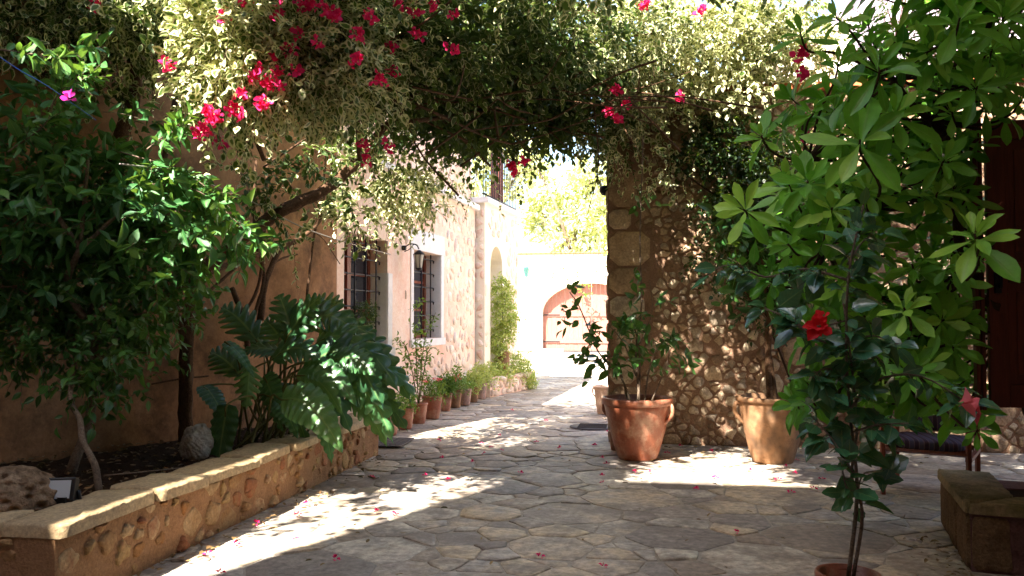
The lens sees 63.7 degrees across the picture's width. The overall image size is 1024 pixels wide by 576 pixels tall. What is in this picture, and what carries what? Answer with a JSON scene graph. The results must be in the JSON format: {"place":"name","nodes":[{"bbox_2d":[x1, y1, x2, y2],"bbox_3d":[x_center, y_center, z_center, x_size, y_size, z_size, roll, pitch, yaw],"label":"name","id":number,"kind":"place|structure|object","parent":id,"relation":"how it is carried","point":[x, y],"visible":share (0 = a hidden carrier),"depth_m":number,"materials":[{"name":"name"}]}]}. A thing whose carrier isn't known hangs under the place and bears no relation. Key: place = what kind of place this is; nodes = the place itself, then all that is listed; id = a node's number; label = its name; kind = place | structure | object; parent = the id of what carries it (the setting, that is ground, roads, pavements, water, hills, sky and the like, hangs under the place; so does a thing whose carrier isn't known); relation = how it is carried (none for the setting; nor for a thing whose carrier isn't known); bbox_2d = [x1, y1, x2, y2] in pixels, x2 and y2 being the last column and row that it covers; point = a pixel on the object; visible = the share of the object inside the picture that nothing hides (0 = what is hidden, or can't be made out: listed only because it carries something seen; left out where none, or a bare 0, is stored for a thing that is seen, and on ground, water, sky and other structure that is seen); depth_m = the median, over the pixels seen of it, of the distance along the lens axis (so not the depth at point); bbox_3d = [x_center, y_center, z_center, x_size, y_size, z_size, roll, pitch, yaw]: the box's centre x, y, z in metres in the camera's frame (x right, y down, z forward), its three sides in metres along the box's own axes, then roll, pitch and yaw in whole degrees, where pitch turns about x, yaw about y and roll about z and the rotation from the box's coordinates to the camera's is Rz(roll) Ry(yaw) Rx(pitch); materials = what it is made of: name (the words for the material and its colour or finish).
{"place":"outdoors","nodes":[
{"label":"outdoors","id":0,"kind":"place"},
{"bbox_2d":[471,130,553,208],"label":"wall","id":1,"kind":"structure","parent":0,"point":[477,188],"depth_m":41.03,"materials":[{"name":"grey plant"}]},
{"bbox_2d":[518,251,607,351],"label":"courtyard wall","id":2,"kind":"structure","parent":0,"point":[537,290],"depth_m":33.79,"materials":[{"name":"paint"}]},
{"bbox_2d":[523,265,528,276],"bbox_3d":[0.573,-0.696,33.832,0.296,0.520,0.296,-1,-2,32],"label":"gate lantern","id":3,"kind":"object","parent":2,"relation":"attached to","point":[525,268],"visible":1,"depth_m":33.76,"materials":[{"name":"metal"}]},
{"bbox_2d":[543,283,607,350],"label":"arched gate","id":4,"kind":"structure","parent":2,"relation":"attached to","point":[572,339],"depth_m":33.84,"materials":[{"name":"red wood"}]},
{"bbox_2d":[543,252,607,300],"bbox_3d":[2.740,-0.496,33.108,2.998,2.215,0.731,0,-2,10],"label":"hanging creeper","id":5,"kind":"object","parent":2,"relation":"hanging from","point":[582,284],"visible":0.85,"depth_m":33.09,"materials":[{"name":"plant"}]},
{"bbox_2d":[133,346,1023,575],"bbox_3d":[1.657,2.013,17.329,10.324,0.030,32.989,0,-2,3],"label":"paved path","id":6,"kind":"structure","parent":0,"point":[668,532],"depth_m":5.93,"materials":[{"name":"grey stone"}]},
{"bbox_2d":[0,413,377,575],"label":"stone planter","id":7,"kind":"object","parent":6,"relation":"on","point":[128,525],"visible":0.63,"depth_m":5.02,"materials":[{"name":"stone"}]},
{"bbox_2d":[0,465,56,511],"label":"limestone rock","id":8,"kind":"object","parent":7,"relation":"on","point":[23,487],"visible":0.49,"depth_m":4.31,"materials":[{"name":"beige stone"}]},
{"bbox_2d":[49,477,81,503],"bbox_3d":[-2.422,1.140,4.423,0.203,0.245,0.122,0,-2,-4],"label":"garden floodlight","id":9,"kind":"object","parent":7,"relation":"on","point":[66,488],"visible":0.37,"depth_m":4.40,"materials":[{"name":"black plastic"}]},
{"bbox_2d":[0,252,230,490],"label":"glossy bush","id":10,"kind":"object","parent":7,"relation":"on","point":[63,326],"visible":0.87,"depth_m":5.49,"materials":[{"name":"green plant"}]},
{"bbox_2d":[104,467,181,476],"bbox_3d":[-2.360,1.203,5.405,0.569,0.029,0.093,1,-2,-33],"label":"fallen stick","id":11,"kind":"object","parent":7,"relation":"on","point":[118,474],"visible":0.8,"depth_m":5.32,"materials":[{"name":"wood"}]},
{"bbox_2d":[0,31,292,475],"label":"leafy bush","id":12,"kind":"object","parent":7,"relation":"on","point":[120,227],"visible":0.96,"depth_m":5.44,"materials":[{"name":"green plant"}]},
{"bbox_2d":[179,423,213,460],"bbox_3d":[-2.376,1.183,6.216,0.225,0.311,0.237,-1,-3,35],"label":"pale rock","id":13,"kind":"object","parent":7,"relation":"on","point":[196,442],"visible":0.82,"depth_m":6.15,"materials":[{"name":"grey stone"}]},
{"bbox_2d":[196,292,416,462],"bbox_3d":[-1.789,0.804,6.988,1.769,1.587,1.711,0,-2,10],"label":"philodendron","id":14,"kind":"object","parent":7,"relation":"in","point":[353,362],"visible":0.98,"depth_m":6.81,"materials":[{"name":"green plant"}]},
{"bbox_2d":[0,0,853,442],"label":"bougainvillea","id":15,"kind":"object","parent":7,"relation":"on","point":[506,72],"visible":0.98,"depth_m":7.01,"materials":[{"name":"green plant"}]},
{"bbox_2d":[60,89,75,100],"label":"bract flower","id":16,"kind":"object","parent":15,"relation":"attached to","point":[70,93],"visible":1,"depth_m":4.24,"materials":[{"name":"pink plant"}]},
{"bbox_2d":[0,0,479,463],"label":"old house","id":17,"kind":"structure","parent":6,"relation":"on","point":[394,285],"depth_m":8.34,"materials":[{"name":"beige paint"}]},
{"bbox_2d":[0,57,95,119],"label":"blue cord","id":18,"kind":"object","parent":17,"relation":"attached to","point":[47,86],"visible":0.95,"depth_m":4.53,"materials":[{"name":"blue plastic"}]},
{"bbox_2d":[119,163,390,254],"bbox_3d":[-2.002,-0.634,7.970,0.061,0.198,5.760,0,-2,9],"label":"overhead cable","id":19,"kind":"object","parent":17,"relation":"attached to","point":[252,202],"visible":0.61,"depth_m":6.94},
{"bbox_2d":[344,235,395,355],"bbox_3d":[-1.887,0.116,10.190,0.350,1.500,1.521,-1,-2,14],"label":"window","id":20,"kind":"structure","parent":17,"relation":"in","point":[357,275],"depth_m":10.65,"materials":[{"name":"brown wood"}]},
{"bbox_2d":[401,243,424,270],"bbox_3d":[-1.342,-0.419,11.214,0.327,0.382,0.147,0,-2,10],"label":"wall lantern","id":21,"kind":"object","parent":17,"relation":"attached to","point":[418,255],"depth_m":11.18,"materials":[{"name":"black metal"}]},
{"bbox_2d":[409,229,445,347],"bbox_3d":[-1.381,0.018,12.258,0.340,1.684,1.480,-1,-2,14],"label":"window","id":22,"kind":"structure","parent":17,"relation":"in","point":[427,283],"depth_m":12.77,"materials":[{"name":"white paint"}]},
{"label":"window sill pot","id":23,"kind":"object","parent":17,"relation":"on","visible":0},
{"bbox_2d":[351,298,378,328],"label":"topiary bush","id":24,"kind":"object","parent":23,"relation":"in","point":[369,316],"visible":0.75,"depth_m":10.01,"materials":[{"name":"green plant"}]},
{"bbox_2d":[388,417,397,435],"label":"flower pot","id":25,"kind":"object","parent":6,"relation":"on","point":[395,430],"visible":0.05,"depth_m":9.69,"materials":[{"name":"ceramic"}]},
{"bbox_2d":[394,393,407,411],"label":"potted plant","id":26,"kind":"object","parent":25,"relation":"in","point":[397,399],"visible":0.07,"depth_m":9.78,"materials":[{"name":"green plant"}]},
{"bbox_2d":[378,437,413,446],"bbox_3d":[-1.399,1.701,9.118,0.500,0.021,0.620,0,-2,7],"label":"drain cover","id":27,"kind":"object","parent":6,"relation":"on","point":[399,442],"visible":0.45,"depth_m":9.04,"materials":[{"name":"metal"}]},
{"bbox_2d":[400,407,414,429],"bbox_3d":[-1.328,1.624,10.286,0.223,0.264,0.227,0,-2,-11],"label":"flower pot","id":28,"kind":"object","parent":6,"relation":"on","point":[408,416],"visible":0.45,"depth_m":10.21,"materials":[{"name":"ceramic"}]},
{"bbox_2d":[395,392,419,418],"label":"potted plant","id":29,"kind":"object","parent":28,"relation":"in","point":[412,399],"visible":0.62,"depth_m":10.25,"materials":[{"name":"green plant"}]},
{"bbox_2d":[410,402,427,423],"bbox_3d":[-1.230,1.642,10.832,0.251,0.268,0.245,-2,-3,40],"label":"flower pot","id":30,"kind":"object","parent":6,"relation":"on","point":[419,417],"visible":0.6,"depth_m":10.75,"materials":[{"name":"ceramic"}]},
{"bbox_2d":[392,297,442,403],"bbox_3d":[-1.260,0.831,10.856,0.720,1.421,0.320,0,-2,10],"label":"potted plant","id":31,"kind":"object","parent":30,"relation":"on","point":[421,377],"visible":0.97,"depth_m":10.83,"materials":[{"name":"green plant"}]},
{"bbox_2d":[421,394,442,418],"bbox_3d":[-1.102,1.637,11.356,0.296,0.314,0.289,1,-3,-36],"label":"flower pot","id":32,"kind":"object","parent":6,"relation":"on","point":[433,409],"visible":0.78,"depth_m":11.25,"materials":[{"name":"ceramic"}]},
{"bbox_2d":[416,377,448,404],"bbox_3d":[-1.106,1.438,11.354,0.464,0.420,0.496,1,-2,-26],"label":"potted plant","id":33,"kind":"object","parent":32,"relation":"in","point":[433,391],"visible":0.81,"depth_m":11.30,"materials":[{"name":"green plant"}]},
{"bbox_2d":[440,393,451,410],"bbox_3d":[-0.990,1.698,12.284,0.199,0.260,0.202,-1,-2,31],"label":"flower pot","id":34,"kind":"object","parent":6,"relation":"on","point":[446,407],"visible":0.68,"depth_m":12.21,"materials":[{"name":"ceramic"}]},
{"bbox_2d":[433,371,461,397],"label":"potted plant","id":35,"kind":"object","parent":34,"relation":"in","point":[450,383],"visible":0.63,"depth_m":12.24,"materials":[{"name":"green plant"}]},
{"bbox_2d":[451,389,461,407],"bbox_3d":[-0.877,1.703,12.724,0.222,0.282,0.219,-2,-3,39],"label":"flower pot","id":36,"kind":"object","parent":6,"relation":"on","point":[455,402],"visible":0.6,"depth_m":12.64,"materials":[{"name":"orange ceramic"}]},
{"bbox_2d":[445,364,469,395],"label":"potted plant","id":37,"kind":"object","parent":36,"relation":"in","point":[460,380],"visible":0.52,"depth_m":12.70,"materials":[{"name":"green plant"}]},
{"bbox_2d":[460,389,471,405],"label":"flower pot","id":38,"kind":"object","parent":6,"relation":"on","point":[465,399],"visible":0.66,"depth_m":12.99,"materials":[{"name":"ceramic"}]},
{"bbox_2d":[457,376,476,395],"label":"potted plant","id":39,"kind":"object","parent":38,"relation":"in","point":[467,384],"visible":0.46,"depth_m":13.05,"materials":[{"name":"green plant"}]},
{"bbox_2d":[469,386,478,401],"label":"flower pot","id":40,"kind":"object","parent":6,"relation":"on","point":[474,397],"visible":0.69,"depth_m":13.48,"materials":[{"name":"orange ceramic"}]},
{"bbox_2d":[463,363,485,394],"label":"potted plant","id":41,"kind":"object","parent":40,"relation":"in","point":[474,378],"visible":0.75,"depth_m":13.52,"materials":[{"name":"green plant"}]},
{"bbox_2d":[476,383,487,398],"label":"flower pot","id":42,"kind":"object","parent":6,"relation":"on","point":[482,393],"visible":0.52,"depth_m":14.01,"materials":[{"name":"ceramic"}]},
{"bbox_2d":[471,361,492,389],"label":"potted plant","id":43,"kind":"object","parent":42,"relation":"in","point":[486,376],"visible":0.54,"depth_m":14.07,"materials":[{"name":"green plant"}]},
{"bbox_2d":[471,150,521,372],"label":"arched house","id":44,"kind":"structure","parent":6,"relation":"on","point":[496,243],"depth_m":15.24,"materials":[{"name":"beige paint"}]},
{"bbox_2d":[486,371,534,397],"bbox_3d":[-0.162,1.781,15.425,0.565,0.348,2.111,-1,-2,21],"label":"raised flower bed","id":45,"kind":"object","parent":6,"relation":"on","point":[491,392],"visible":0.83,"depth_m":15.03,"materials":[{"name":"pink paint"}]},
{"bbox_2d":[478,361,502,390],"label":"pale bush","id":46,"kind":"object","parent":45,"relation":"in","point":[493,369],"visible":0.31,"depth_m":14.48,"materials":[{"name":"green plant"}]},
{"bbox_2d":[497,351,509,374],"bbox_3d":[-0.164,1.431,15.316,0.258,0.500,0.262,0,-2,10],"label":"tall tan pot","id":47,"kind":"object","parent":45,"relation":"on","point":[506,360],"visible":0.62,"depth_m":15.21,"materials":[{"name":"ceramic"}]},
{"bbox_2d":[490,357,517,388],"bbox_3d":[-0.269,1.610,15.111,0.763,0.752,0.792,0,-2,10],"label":"pale bush","id":48,"kind":"object","parent":45,"relation":"in","point":[501,365],"visible":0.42,"depth_m":15.03,"materials":[{"name":"green plant"}]},
{"bbox_2d":[490,271,525,370],"bbox_3d":[-0.156,0.680,15.234,0.838,1.993,0.713,0,-2,10],"label":"climbing shrub","id":49,"kind":"object","parent":45,"relation":"on","point":[498,341],"visible":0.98,"depth_m":15.18,"materials":[{"name":"green plant"}]},
{"bbox_2d":[509,351,538,388],"bbox_3d":[0.106,1.707,15.992,0.850,1.016,1.022,0,-2,10],"label":"pale bush","id":50,"kind":"object","parent":45,"relation":"in","point":[522,363],"visible":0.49,"depth_m":15.83,"materials":[{"name":"green plant"}]},
{"bbox_2d":[518,339,534,351],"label":"stone block","id":51,"kind":"structure","parent":6,"relation":"on","point":[525,345],"depth_m":33.02,"materials":[{"name":"white stone"}]},
{"bbox_2d":[539,349,563,352],"bbox_3d":[1.574,2.518,33.054,0.950,0.140,0.500,0,-2,10],"label":"stone step","id":52,"kind":"object","parent":6,"relation":"on","point":[551,350],"visible":1,"depth_m":32.81,"materials":[{"name":"white stone"}]},
{"bbox_2d":[503,138,606,308],"bbox_3d":[3.102,-2.108,38.415,6.808,9.845,4.347,0,-2,10],"label":"garden tree","id":53,"kind":"object","parent":6,"relation":"on","point":[570,241],"visible":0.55,"depth_m":38.07,"materials":[{"name":"green plant"}]},
{"bbox_2d":[137,429,974,575],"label":"leaf litter","id":54,"kind":"object","parent":6,"relation":"on","point":[491,562],"visible":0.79,"depth_m":5.18,"materials":[{"name":"brown plant"}]},
{"bbox_2d":[570,423,607,430],"bbox_3d":[1.026,1.761,10.458,0.600,0.031,0.600,0,-2,10],"label":"manhole cover","id":55,"kind":"object","parent":6,"relation":"on","point":[592,427],"visible":0.88,"depth_m":10.37,"materials":[{"name":"metal"}]},
{"bbox_2d":[577,163,607,251],"bbox_3d":[5.175,-2.131,36.425,4.670,9.748,3.636,0,-2,10],"label":"garden tree","id":56,"kind":"object","parent":6,"relation":"on","point":[594,225],"visible":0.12,"depth_m":36.31,"materials":[{"name":"green plant"}]},
{"bbox_2d":[592,385,607,413],"bbox_3d":[1.355,1.615,11.932,0.362,0.400,0.357,-2,-3,37],"label":"pale pot","id":57,"kind":"object","parent":6,"relation":"on","point":[600,391],"visible":0.5,"depth_m":11.83,"materials":[{"name":"ceramic"}]},
{"bbox_2d":[608,430,615,450],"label":"red pot","id":58,"kind":"object","parent":6,"relation":"on","point":[612,446],"visible":0.22,"depth_m":8.60,"materials":[{"name":"ceramic"}]},
{"bbox_2d":[602,394,674,460],"bbox_3d":[1.240,1.379,8.145,0.691,0.600,0.706,1,-2,-32],"label":"terracotta pot","id":59,"kind":"object","parent":6,"relation":"on","point":[637,428],"visible":1,"depth_m":7.92,"materials":[{"name":"ceramic"}]},
{"bbox_2d":[556,136,702,399],"bbox_3d":[1.163,-0.178,8.212,1.431,2.684,0.588,0,-2,10],"label":"potted ficus","id":60,"kind":"object","parent":59,"relation":"on","point":[624,324],"visible":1,"depth_m":8.17,"materials":[{"name":"green plant"}]},
{"bbox_2d":[732,393,802,464],"bbox_3d":[2.517,1.358,7.966,0.690,0.630,0.707,1,-2,-26],"label":"clay urn","id":61,"kind":"object","parent":6,"relation":"on","point":[770,440],"visible":0.66,"depth_m":7.75,"materials":[{"name":"ceramic"}]},
{"bbox_2d":[697,191,827,398],"bbox_3d":[2.487,0.067,8.007,1.362,2.118,0.735,0,-2,10],"label":"potted tree","id":62,"kind":"object","parent":61,"relation":"on","point":[743,246],"visible":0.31,"depth_m":7.99,"materials":[{"name":"green plant"}]},
{"bbox_2d":[743,21,850,82],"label":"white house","id":63,"kind":"structure","parent":6,"relation":"on","point":[807,62],"depth_m":15.36,"materials":[{"name":"white paint"}]},
{"bbox_2d":[605,78,1023,453],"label":"rubble wall","id":64,"kind":"structure","parent":6,"relation":"on","point":[730,367],"depth_m":9.09,"materials":[{"name":"stone"}]},
{"bbox_2d":[599,185,607,195],"bbox_3d":[1.093,-1.120,9.448,0.188,0.120,0.130,0,-2,10],"label":"security lamp","id":65,"kind":"object","parent":64,"relation":"attached to","point":[602,190],"visible":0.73,"depth_m":9.41,"materials":[{"name":"black plastic"}]},
{"bbox_2d":[666,106,818,381],"bbox_3d":[2.553,-0.475,8.800,1.801,3.009,0.740,0,-2,10],"label":"wall creeper","id":66,"kind":"object","parent":64,"relation":"attached to","point":[761,173],"depth_m":8.83,"materials":[{"name":"green plant"}]},
{"bbox_2d":[814,563,881,575],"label":"hibiscus pot","id":67,"kind":"object","parent":6,"relation":"on","point":[833,569],"visible":0.93,"depth_m":3.47,"materials":[{"name":"ceramic"}]},
{"bbox_2d":[692,187,1000,575],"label":"hibiscus","id":68,"kind":"object","parent":67,"relation":"in","point":[830,403],"visible":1,"depth_m":3.37,"materials":[{"name":"green plant"}]},
{"bbox_2d":[831,0,1023,76],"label":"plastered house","id":69,"kind":"structure","parent":6,"relation":"on","point":[860,9],"depth_m":14.31,"materials":[{"name":"white paint"}]},
{"bbox_2d":[879,364,980,494],"bbox_3d":[3.358,1.113,6.615,0.660,1.053,0.745,-1,-3,35],"label":"garden chair","id":70,"kind":"object","parent":6,"relation":"on","point":[970,453],"visible":0.16,"depth_m":6.39,"materials":[{"name":"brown wood"}]},
{"bbox_2d":[895,432,964,451],"bbox_3d":[3.328,1.222,6.568,0.550,0.090,0.560,-1,-2,34],"label":"seat cushion","id":71,"kind":"object","parent":70,"relation":"on","point":[927,441],"visible":0.63,"depth_m":6.37,"materials":[{"name":"grey fabric"}]},
{"bbox_2d":[917,375,959,430],"bbox_3d":[3.477,0.924,6.792,0.520,0.497,0.176,-1,-3,35],"label":"back cushion","id":72,"kind":"object","parent":71,"relation":"on","point":[935,420],"visible":0.01,"depth_m":6.70,"materials":[{"name":"grey fabric"}]},
{"bbox_2d":[937,469,1023,575],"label":"slab topped planter","id":73,"kind":"object","parent":6,"relation":"on","point":[982,517],"visible":1,"depth_m":4.54,"materials":[{"name":"stone"}]},
{"bbox_2d":[713,0,1023,450],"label":"broad leaved shrub","id":74,"kind":"object","parent":73,"relation":"on","point":[935,316],"visible":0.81,"depth_m":4.31,"materials":[{"name":"green plant"}]},
{"bbox_2d":[460,0,843,323],"label":"sky","id":75,"kind":"structure","parent":0,"point":[522,243],"materials":[{"name":"white"}]},
{"bbox_2d":[847,0,1022,70],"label":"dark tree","id":76,"kind":"object","parent":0,"point":[886,9],"visible":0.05,"depth_m":11.47,"materials":[{"name":"green plant"}]},
{"bbox_3d":[5.390,-2.089,1.875,4.300,7.110,8.100,0,-2,10],"label":"side house","id":77,"kind":"object","parent":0,"visible":0},
{"bbox_2d":[969,118,1023,410],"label":"door","id":78,"kind":"structure","parent":77,"relation":"attached to","point":[1004,173],"depth_m":5.07,"materials":[{"name":"red wood"}]}
]}

